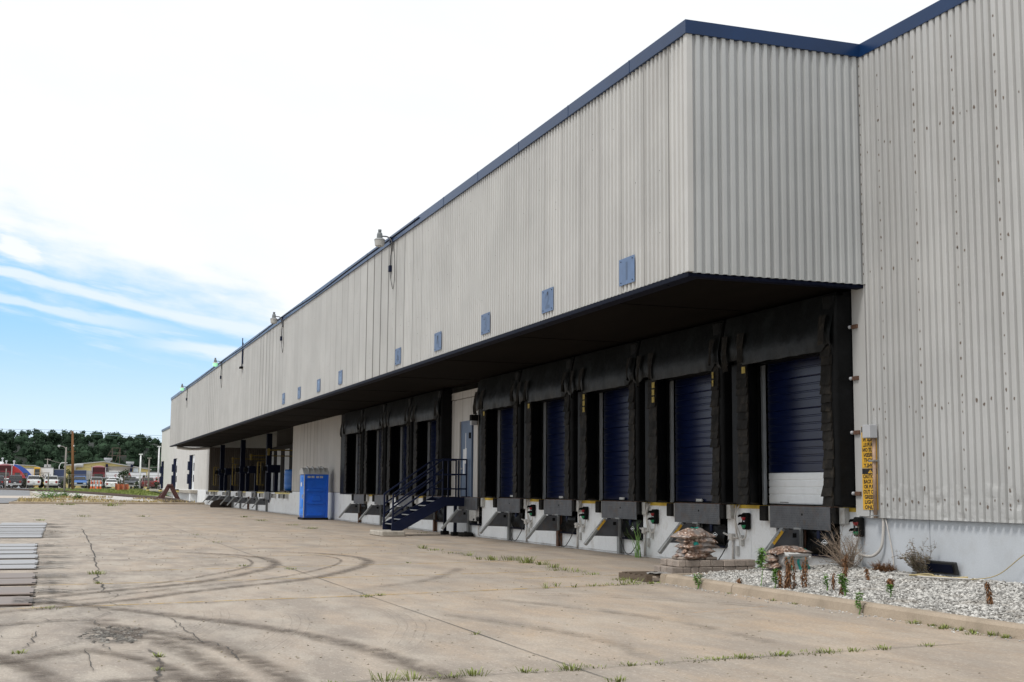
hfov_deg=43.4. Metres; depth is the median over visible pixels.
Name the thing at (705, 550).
bag
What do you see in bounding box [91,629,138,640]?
pothole
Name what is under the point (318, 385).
number plate
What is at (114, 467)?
yellow building
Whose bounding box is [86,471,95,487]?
sliding door
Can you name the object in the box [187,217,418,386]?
roof cable
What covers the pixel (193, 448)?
wrapped duct
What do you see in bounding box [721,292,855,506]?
dock seal
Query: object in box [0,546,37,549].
steel plate
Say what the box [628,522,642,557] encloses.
tall grass
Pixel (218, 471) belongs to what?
guide post
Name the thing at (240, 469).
guide post
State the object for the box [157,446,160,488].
lamp post
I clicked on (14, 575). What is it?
steel plate
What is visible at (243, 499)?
vehicle restraint
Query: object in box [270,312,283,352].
wall lamp
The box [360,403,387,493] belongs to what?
dock seal
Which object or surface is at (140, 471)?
lamp post
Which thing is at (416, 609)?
loose grit
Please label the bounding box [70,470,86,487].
box trailer
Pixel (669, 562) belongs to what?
paving block
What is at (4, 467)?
box trailer
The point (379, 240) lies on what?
wall lamp
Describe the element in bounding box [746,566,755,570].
paving block
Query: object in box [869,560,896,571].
bush
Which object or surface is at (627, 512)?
dock leveller
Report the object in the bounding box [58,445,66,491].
street lamp
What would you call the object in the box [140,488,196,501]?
rail dock
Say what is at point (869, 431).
sensor box
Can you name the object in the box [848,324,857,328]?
corner bracket
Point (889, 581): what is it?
dead weed
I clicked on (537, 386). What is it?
dock seal
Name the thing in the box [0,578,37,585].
steel plate
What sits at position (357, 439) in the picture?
dock door
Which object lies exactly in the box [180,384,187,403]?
wall lamp
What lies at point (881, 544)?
wall conduit
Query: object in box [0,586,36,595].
steel plate
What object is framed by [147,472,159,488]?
box trailer
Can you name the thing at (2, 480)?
parked suv
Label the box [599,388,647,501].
dock door
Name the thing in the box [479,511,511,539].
vehicle restraint
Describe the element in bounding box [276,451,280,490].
porch door
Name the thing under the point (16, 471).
truck tractor
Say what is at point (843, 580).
weed
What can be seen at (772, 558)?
bag
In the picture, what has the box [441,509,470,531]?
vehicle restraint
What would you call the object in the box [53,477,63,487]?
parked suv
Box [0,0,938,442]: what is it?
sky
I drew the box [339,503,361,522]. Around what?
vehicle restraint
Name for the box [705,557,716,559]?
paving block
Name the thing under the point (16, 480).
pickup truck
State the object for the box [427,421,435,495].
dock door
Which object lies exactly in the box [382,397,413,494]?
dock seal
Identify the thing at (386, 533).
concrete block
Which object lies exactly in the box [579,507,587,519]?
signal light
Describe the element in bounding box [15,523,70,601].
plate stains
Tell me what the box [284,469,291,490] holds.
barrel
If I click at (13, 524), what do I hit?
steel plate
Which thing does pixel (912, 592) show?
gravel bed
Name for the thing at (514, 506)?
dock leveller
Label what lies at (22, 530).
steel plate
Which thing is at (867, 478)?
warning sign
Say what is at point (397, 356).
number plate
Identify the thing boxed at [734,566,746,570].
paving block
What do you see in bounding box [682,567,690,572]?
paving block
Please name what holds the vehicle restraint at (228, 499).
attached to the warehouse
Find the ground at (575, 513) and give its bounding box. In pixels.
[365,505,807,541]
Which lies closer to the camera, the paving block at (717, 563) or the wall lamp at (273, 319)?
the paving block at (717, 563)
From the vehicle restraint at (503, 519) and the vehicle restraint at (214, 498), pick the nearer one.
the vehicle restraint at (503, 519)
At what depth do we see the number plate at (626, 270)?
23.85 m
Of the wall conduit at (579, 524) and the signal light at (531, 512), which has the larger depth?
the signal light at (531, 512)
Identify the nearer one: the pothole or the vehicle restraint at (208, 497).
the pothole
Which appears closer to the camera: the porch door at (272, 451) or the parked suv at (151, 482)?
the porch door at (272, 451)
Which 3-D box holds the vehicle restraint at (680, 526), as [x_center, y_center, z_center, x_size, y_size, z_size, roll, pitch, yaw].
[3.631,4.356,27.919,1.053,0.910,0.250,3,-7,-19]
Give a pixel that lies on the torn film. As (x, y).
(651, 572)
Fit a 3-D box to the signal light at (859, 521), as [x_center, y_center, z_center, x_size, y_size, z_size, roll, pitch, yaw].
[6.029,3.256,22.536,0.215,0.340,0.200,3,-7,-19]
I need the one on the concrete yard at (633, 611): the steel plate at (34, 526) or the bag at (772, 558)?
the steel plate at (34, 526)
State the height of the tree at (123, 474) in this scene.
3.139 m
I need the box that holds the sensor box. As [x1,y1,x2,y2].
[862,424,879,517]
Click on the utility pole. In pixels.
(72, 455)
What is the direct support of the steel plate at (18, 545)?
on the concrete yard at (633, 611)
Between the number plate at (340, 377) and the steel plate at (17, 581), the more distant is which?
the number plate at (340, 377)
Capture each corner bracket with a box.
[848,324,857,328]
[849,376,858,379]
[850,430,859,434]
[851,492,861,495]
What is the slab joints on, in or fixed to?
on the concrete yard at (633, 611)
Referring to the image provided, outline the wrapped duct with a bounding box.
[177,446,209,449]
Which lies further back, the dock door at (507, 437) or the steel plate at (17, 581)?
the dock door at (507, 437)
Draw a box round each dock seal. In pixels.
[340,409,364,493]
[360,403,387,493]
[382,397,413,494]
[408,389,452,495]
[473,370,524,497]
[516,357,579,498]
[569,341,647,500]
[635,320,733,502]
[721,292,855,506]
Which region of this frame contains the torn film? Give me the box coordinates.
[647,571,669,573]
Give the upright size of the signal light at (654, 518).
0.340 m
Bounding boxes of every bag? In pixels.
[670,527,714,539]
[673,551,712,559]
[674,542,719,548]
[675,537,717,543]
[676,547,715,554]
[759,554,778,562]
[760,561,781,568]
[766,545,810,554]
[777,552,811,570]
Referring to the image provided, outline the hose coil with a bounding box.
[890,572,970,579]
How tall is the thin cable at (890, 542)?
0.907 m
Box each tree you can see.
[63,468,70,487]
[117,469,130,483]
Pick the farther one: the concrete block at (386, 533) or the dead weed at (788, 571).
the concrete block at (386, 533)
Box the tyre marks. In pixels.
[0,552,464,681]
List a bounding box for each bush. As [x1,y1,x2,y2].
[813,521,868,567]
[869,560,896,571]
[893,538,936,573]
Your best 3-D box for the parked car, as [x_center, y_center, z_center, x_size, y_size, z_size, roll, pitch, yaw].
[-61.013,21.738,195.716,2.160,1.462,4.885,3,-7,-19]
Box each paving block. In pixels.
[654,565,667,571]
[661,558,671,565]
[661,566,673,571]
[667,559,677,565]
[667,567,682,572]
[673,560,685,566]
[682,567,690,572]
[685,560,699,566]
[690,567,698,572]
[698,567,711,572]
[699,560,710,566]
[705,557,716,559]
[710,559,722,566]
[712,567,723,571]
[719,559,734,566]
[723,567,735,571]
[730,559,745,565]
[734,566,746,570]
[743,559,755,565]
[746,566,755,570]
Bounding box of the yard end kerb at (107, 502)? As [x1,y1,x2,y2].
[9,502,204,503]
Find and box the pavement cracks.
[0,530,238,681]
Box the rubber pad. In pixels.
[458,531,472,536]
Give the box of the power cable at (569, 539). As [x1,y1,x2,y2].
[558,527,574,546]
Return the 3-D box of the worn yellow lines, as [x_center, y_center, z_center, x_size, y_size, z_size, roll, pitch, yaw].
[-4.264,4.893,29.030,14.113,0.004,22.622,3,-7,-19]
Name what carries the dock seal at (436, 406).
attached to the warehouse
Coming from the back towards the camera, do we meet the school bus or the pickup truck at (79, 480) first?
the school bus
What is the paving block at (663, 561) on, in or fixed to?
on the paving block
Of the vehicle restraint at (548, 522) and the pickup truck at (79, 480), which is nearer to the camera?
the vehicle restraint at (548, 522)
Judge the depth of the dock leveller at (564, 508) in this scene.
35.41 m
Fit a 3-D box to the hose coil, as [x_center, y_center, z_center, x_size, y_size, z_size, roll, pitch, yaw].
[6.509,3.670,20.125,0.421,0.046,1.721,4,-7,-27]
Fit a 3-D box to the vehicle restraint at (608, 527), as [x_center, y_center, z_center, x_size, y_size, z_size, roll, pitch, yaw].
[2.251,4.790,31.772,1.053,0.910,0.250,3,-7,-19]
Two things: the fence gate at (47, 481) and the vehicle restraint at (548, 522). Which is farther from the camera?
the fence gate at (47, 481)
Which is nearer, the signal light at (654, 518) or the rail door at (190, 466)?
the signal light at (654, 518)
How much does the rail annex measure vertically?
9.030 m
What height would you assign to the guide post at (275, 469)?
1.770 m
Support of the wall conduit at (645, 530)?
attached to the warehouse
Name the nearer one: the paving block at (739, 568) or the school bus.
the paving block at (739, 568)
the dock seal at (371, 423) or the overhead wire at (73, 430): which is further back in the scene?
the overhead wire at (73, 430)
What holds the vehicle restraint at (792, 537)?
attached to the warehouse
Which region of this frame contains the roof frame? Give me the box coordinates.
[108,448,123,463]
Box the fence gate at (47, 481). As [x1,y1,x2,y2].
[26,472,48,489]
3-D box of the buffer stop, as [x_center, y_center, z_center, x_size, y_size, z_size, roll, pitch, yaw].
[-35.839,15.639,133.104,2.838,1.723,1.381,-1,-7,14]
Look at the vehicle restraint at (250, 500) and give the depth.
88.26 m
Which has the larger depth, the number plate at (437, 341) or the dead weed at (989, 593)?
the number plate at (437, 341)
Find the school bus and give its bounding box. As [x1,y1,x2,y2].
[34,467,40,485]
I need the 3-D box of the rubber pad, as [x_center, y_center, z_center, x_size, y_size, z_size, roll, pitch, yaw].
[-1.554,6.461,43.097,0.520,0.170,0.520,3,-7,-19]
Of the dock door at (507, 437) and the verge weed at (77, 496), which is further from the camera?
the verge weed at (77, 496)
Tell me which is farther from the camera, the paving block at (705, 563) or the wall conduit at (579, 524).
the wall conduit at (579, 524)
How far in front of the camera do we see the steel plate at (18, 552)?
29.93 m
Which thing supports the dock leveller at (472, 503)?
attached to the warehouse
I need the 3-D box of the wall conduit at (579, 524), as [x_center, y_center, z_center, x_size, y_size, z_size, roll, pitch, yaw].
[1.772,4.918,34.512,0.136,1.278,1.041,3,-7,-19]
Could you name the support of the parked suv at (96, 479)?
on the asphalt parking
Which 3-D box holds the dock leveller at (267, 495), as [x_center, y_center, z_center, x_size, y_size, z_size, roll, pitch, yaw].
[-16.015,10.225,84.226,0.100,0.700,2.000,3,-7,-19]
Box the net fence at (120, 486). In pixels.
[115,483,128,489]
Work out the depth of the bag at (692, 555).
22.65 m
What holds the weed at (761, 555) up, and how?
on the gravel bed
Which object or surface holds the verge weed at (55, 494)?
on the terrain at (68, 500)
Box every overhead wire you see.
[0,431,148,437]
[14,429,159,435]
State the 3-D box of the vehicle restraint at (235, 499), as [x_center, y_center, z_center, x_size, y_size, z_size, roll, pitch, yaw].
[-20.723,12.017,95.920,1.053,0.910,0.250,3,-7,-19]
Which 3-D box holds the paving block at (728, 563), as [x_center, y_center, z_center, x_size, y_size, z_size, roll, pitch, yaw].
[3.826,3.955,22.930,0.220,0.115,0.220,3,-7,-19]
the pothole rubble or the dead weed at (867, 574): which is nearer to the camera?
the pothole rubble
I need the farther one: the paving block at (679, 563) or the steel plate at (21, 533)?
the steel plate at (21, 533)
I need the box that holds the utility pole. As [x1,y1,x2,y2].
[70,430,75,488]
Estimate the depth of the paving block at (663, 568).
22.78 m
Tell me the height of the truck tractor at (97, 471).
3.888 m
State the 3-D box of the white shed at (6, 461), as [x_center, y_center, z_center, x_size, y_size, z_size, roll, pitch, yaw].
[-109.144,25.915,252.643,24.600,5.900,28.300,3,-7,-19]
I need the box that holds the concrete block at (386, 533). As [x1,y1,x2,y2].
[370,530,404,536]
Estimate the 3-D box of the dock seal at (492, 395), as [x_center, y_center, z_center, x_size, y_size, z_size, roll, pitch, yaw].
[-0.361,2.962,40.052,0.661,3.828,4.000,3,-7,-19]
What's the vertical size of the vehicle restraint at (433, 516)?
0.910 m
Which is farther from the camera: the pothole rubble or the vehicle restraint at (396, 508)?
the vehicle restraint at (396, 508)
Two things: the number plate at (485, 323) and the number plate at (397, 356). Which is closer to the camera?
the number plate at (485, 323)
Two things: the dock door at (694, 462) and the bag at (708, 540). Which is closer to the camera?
the bag at (708, 540)
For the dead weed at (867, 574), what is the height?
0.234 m
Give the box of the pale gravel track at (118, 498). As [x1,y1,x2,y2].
[30,491,187,501]
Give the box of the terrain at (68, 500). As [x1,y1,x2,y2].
[0,487,366,504]
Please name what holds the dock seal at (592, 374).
attached to the warehouse
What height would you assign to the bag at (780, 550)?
0.173 m
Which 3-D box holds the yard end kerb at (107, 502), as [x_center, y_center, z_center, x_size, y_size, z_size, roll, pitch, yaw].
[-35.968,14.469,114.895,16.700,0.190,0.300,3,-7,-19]
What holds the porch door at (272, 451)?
in the warehouse
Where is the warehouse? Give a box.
[170,0,1023,583]
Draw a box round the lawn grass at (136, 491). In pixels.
[33,487,160,494]
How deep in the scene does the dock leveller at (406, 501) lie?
50.84 m
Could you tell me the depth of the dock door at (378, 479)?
56.66 m
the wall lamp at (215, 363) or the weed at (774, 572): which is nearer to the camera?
the weed at (774, 572)
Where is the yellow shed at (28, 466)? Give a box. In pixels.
[18,464,43,487]
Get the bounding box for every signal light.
[527,505,534,515]
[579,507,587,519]
[648,509,658,523]
[738,513,750,529]
[849,517,863,536]
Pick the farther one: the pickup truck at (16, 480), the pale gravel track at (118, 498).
the pickup truck at (16, 480)
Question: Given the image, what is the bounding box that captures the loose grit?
[17,531,980,681]
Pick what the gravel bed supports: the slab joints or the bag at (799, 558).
the bag at (799, 558)
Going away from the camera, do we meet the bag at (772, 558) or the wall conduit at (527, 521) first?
the bag at (772, 558)
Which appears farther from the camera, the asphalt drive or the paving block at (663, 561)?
the asphalt drive
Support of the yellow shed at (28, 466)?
on the terrain at (68, 500)
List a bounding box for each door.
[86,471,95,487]
[159,461,163,487]
[171,459,176,488]
[187,455,194,488]
[271,451,273,490]
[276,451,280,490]
[283,449,288,490]
[299,475,303,515]
[355,434,359,493]
[376,430,391,494]
[399,426,417,495]
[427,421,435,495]
[460,420,473,496]
[497,408,529,498]
[543,399,577,499]
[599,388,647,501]
[669,374,736,503]
[761,356,855,506]
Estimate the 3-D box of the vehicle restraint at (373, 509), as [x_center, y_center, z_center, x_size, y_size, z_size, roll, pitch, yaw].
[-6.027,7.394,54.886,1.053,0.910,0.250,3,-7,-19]
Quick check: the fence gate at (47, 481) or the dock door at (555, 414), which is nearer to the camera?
the dock door at (555, 414)
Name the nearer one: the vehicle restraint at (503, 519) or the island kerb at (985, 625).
the island kerb at (985, 625)
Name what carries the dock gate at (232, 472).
attached to the warehouse
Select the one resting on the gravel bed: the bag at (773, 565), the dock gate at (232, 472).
the bag at (773, 565)
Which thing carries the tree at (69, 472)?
on the terrain at (68, 500)
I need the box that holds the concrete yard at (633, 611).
[0,504,1023,681]
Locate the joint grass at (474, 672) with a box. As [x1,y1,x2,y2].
[11,502,1010,681]
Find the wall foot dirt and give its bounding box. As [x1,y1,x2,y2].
[236,507,658,556]
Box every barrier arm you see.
[231,457,265,464]
[249,454,292,459]
[266,448,292,454]
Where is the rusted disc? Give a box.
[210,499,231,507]
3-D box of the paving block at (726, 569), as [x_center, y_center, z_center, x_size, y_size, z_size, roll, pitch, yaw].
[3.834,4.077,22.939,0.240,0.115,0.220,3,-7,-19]
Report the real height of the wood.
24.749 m
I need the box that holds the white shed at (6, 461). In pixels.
[0,458,19,487]
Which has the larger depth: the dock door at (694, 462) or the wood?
the wood
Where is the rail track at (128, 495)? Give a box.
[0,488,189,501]
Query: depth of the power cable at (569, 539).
34.88 m
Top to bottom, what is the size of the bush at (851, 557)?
0.834 m
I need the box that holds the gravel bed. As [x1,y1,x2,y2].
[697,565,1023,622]
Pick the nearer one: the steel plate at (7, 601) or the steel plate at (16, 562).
the steel plate at (7, 601)
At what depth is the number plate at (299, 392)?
55.32 m
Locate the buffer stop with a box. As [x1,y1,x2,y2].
[156,484,179,498]
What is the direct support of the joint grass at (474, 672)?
on the concrete yard at (633, 611)
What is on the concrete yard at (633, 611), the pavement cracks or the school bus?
the pavement cracks
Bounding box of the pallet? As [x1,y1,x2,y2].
[619,571,660,581]
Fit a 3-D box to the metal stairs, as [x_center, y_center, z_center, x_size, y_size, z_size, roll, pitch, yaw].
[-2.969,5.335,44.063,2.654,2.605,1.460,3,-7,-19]
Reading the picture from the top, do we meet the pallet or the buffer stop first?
the buffer stop
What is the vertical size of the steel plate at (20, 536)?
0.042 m
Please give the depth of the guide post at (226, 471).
103.15 m
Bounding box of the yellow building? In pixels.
[63,458,151,488]
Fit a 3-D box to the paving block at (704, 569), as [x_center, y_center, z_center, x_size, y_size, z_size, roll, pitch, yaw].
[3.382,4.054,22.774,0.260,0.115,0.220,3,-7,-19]
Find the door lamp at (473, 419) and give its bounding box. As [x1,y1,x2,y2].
[470,415,477,424]
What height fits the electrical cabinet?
1.240 m
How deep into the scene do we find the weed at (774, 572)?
19.46 m
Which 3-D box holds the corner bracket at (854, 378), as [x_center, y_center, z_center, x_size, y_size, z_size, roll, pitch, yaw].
[6.048,0.663,22.835,0.072,0.070,0.280,3,-7,-19]
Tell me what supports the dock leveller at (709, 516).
attached to the warehouse
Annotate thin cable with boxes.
[885,518,894,568]
[971,555,1023,579]
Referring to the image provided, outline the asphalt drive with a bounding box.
[0,488,29,502]
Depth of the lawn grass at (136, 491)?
173.63 m
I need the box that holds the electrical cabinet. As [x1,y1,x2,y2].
[469,507,478,535]
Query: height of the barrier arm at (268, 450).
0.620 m
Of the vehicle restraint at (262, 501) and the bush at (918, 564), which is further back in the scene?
the vehicle restraint at (262, 501)
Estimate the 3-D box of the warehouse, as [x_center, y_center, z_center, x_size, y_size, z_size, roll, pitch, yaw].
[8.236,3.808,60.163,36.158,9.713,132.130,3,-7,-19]
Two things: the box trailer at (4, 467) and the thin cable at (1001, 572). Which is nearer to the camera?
the thin cable at (1001, 572)
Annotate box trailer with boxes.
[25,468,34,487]
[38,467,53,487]
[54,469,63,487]
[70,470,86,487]
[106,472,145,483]
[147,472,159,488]
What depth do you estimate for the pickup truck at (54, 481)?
191.56 m
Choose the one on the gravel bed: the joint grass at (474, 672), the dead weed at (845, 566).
the dead weed at (845, 566)
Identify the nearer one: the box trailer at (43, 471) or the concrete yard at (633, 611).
the concrete yard at (633, 611)
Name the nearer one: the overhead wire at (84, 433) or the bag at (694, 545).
the bag at (694, 545)
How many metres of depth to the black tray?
20.30 m
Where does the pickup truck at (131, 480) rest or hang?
on the asphalt parking
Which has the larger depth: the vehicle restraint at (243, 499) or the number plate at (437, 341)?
the vehicle restraint at (243, 499)
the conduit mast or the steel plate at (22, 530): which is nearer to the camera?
the steel plate at (22, 530)
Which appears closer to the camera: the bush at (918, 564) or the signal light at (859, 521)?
the bush at (918, 564)
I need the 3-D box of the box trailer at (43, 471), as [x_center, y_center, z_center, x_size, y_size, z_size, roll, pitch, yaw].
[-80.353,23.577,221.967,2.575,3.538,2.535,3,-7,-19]
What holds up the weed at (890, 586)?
on the gravel bed
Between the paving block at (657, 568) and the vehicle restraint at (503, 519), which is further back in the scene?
the vehicle restraint at (503, 519)
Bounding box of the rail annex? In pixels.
[159,426,276,504]
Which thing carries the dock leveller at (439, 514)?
attached to the warehouse
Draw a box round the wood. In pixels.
[0,428,161,475]
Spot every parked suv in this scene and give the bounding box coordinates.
[0,476,4,487]
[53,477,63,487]
[90,477,102,485]
[140,477,153,488]
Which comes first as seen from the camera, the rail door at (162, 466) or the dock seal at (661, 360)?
the dock seal at (661, 360)
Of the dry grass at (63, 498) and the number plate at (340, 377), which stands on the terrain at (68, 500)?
the dry grass at (63, 498)
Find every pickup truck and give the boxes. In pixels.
[7,475,23,487]
[27,475,40,487]
[43,476,59,487]
[74,476,87,487]
[122,476,137,485]
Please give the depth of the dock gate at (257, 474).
87.23 m
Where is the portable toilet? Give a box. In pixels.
[298,466,328,519]
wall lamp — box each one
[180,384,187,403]
[213,358,221,387]
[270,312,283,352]
[374,229,394,288]
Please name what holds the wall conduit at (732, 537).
attached to the warehouse
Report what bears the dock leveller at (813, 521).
attached to the warehouse
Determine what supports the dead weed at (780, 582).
on the gravel bed
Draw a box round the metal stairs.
[382,458,467,535]
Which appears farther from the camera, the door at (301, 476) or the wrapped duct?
the wrapped duct
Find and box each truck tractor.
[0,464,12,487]
[6,466,25,487]
[14,464,32,487]
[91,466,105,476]
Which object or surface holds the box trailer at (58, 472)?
on the asphalt parking
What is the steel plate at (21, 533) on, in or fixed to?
on the concrete yard at (633, 611)
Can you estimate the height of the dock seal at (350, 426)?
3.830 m
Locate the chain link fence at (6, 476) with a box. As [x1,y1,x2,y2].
[0,474,159,489]
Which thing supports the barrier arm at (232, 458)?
attached to the warehouse
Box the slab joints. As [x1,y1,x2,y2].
[57,505,974,681]
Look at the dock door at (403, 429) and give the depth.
52.76 m
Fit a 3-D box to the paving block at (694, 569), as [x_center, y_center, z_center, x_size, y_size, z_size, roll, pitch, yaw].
[3.182,4.045,22.708,0.150,0.115,0.220,3,-7,-19]
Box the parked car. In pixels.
[104,479,117,488]
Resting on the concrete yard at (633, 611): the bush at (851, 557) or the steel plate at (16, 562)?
the steel plate at (16, 562)
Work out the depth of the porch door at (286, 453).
109.55 m
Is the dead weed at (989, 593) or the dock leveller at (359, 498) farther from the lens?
the dock leveller at (359, 498)
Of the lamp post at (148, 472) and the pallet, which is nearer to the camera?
the pallet
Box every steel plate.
[0,522,47,525]
[0,525,45,527]
[0,528,45,528]
[0,529,45,530]
[0,531,43,532]
[0,533,43,534]
[0,535,41,537]
[0,543,37,546]
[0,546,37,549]
[0,550,36,553]
[0,554,37,558]
[0,559,38,564]
[0,564,38,569]
[0,572,37,578]
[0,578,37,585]
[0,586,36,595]
[0,596,35,605]
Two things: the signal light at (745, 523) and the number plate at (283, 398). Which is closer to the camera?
the signal light at (745, 523)
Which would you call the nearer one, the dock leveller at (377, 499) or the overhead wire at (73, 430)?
the dock leveller at (377, 499)
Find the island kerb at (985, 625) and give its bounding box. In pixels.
[660,573,1023,639]
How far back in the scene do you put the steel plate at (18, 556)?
28.04 m
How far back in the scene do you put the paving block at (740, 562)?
22.91 m
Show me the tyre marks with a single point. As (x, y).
(30, 667)
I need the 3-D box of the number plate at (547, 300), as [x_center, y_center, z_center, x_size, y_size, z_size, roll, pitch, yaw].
[0.760,-0.874,27.673,0.014,0.500,0.680,3,-7,-19]
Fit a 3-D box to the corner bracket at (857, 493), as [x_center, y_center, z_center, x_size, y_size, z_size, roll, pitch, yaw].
[6.032,2.679,22.602,0.072,0.070,0.280,3,-7,-19]
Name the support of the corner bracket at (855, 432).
attached to the warehouse
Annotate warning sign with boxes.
[861,427,876,467]
[862,468,877,509]
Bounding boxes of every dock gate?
[232,464,238,484]
[256,462,260,484]
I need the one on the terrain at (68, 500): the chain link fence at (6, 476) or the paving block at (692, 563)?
the chain link fence at (6, 476)
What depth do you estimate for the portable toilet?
64.17 m
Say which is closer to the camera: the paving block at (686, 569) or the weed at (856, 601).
the weed at (856, 601)
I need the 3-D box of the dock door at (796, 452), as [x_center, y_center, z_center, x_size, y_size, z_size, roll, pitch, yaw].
[5.615,1.601,24.561,0.088,3.075,3.300,3,-7,-19]
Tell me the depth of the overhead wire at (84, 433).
184.75 m
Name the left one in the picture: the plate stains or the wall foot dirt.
the plate stains
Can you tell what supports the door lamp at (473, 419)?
attached to the warehouse
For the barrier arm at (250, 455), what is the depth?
96.42 m
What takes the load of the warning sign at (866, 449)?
attached to the warehouse
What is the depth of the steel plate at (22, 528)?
46.41 m
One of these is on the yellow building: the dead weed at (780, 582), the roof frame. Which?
the roof frame
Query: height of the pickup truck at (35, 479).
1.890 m
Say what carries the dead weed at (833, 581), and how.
on the gravel bed
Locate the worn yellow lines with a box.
[42,538,579,607]
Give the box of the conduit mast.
[239,338,243,368]
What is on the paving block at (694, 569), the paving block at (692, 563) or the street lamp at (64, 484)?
the paving block at (692, 563)
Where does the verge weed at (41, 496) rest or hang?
on the terrain at (68, 500)
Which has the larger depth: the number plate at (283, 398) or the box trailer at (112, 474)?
the box trailer at (112, 474)
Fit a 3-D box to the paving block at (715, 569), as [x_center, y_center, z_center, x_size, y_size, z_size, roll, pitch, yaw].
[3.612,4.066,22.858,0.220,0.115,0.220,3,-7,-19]
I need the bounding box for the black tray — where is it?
[926,560,959,574]
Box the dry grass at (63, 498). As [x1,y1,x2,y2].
[16,495,194,501]
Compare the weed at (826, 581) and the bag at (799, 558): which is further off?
the bag at (799, 558)
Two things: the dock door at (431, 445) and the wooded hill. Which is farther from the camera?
the wooded hill
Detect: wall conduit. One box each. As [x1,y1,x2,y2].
[522,499,532,541]
[574,500,585,547]
[640,502,655,555]
[723,505,746,558]
[855,518,884,557]
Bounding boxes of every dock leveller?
[264,492,269,502]
[351,494,369,514]
[372,495,391,516]
[396,495,417,509]
[423,496,446,521]
[458,497,484,525]
[493,498,528,529]
[539,499,581,533]
[595,501,648,539]
[667,503,733,547]
[759,505,854,558]
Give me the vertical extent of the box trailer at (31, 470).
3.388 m
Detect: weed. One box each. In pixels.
[33,489,56,498]
[42,487,67,496]
[70,492,83,498]
[692,573,701,588]
[754,548,768,584]
[770,568,779,587]
[776,570,783,587]
[783,555,808,588]
[823,574,829,590]
[830,573,836,590]
[836,573,849,595]
[841,555,849,576]
[854,593,863,614]
[863,567,869,579]
[885,584,893,597]
[886,578,895,586]
[983,581,995,604]
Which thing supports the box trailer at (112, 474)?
on the asphalt parking
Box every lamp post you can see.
[139,454,142,487]
[147,458,150,487]
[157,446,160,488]
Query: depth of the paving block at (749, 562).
22.97 m
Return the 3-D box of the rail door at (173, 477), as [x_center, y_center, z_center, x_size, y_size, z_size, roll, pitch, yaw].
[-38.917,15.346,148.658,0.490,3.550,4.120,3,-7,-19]
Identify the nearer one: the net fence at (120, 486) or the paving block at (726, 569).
the paving block at (726, 569)
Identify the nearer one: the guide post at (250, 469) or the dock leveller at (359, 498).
the dock leveller at (359, 498)
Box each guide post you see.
[215,469,226,490]
[221,468,234,490]
[235,466,248,491]
[244,466,259,491]
[262,465,279,491]
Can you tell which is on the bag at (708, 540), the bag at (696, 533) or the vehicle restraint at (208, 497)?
the bag at (696, 533)
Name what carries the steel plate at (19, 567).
on the concrete yard at (633, 611)
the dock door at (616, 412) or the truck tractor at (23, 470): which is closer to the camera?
the dock door at (616, 412)
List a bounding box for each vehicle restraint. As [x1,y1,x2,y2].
[202,495,213,502]
[208,495,220,502]
[220,496,233,507]
[227,496,240,507]
[234,497,248,508]
[242,497,257,509]
[251,498,267,511]
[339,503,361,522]
[359,504,382,524]
[382,506,407,522]
[422,511,436,531]
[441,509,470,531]
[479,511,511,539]
[526,514,561,545]
[583,518,623,553]
[657,522,702,553]
[756,528,805,564]
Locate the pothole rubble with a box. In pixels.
[78,625,147,642]
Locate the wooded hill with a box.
[3,441,160,486]
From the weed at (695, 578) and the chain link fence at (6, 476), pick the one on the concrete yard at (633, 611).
the weed at (695, 578)
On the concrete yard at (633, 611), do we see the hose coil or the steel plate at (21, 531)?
the steel plate at (21, 531)
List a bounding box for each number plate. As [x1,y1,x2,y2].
[282,393,284,403]
[297,386,300,398]
[317,379,319,391]
[338,370,341,384]
[395,347,400,364]
[434,331,440,351]
[481,312,489,334]
[542,287,552,313]
[619,254,634,286]

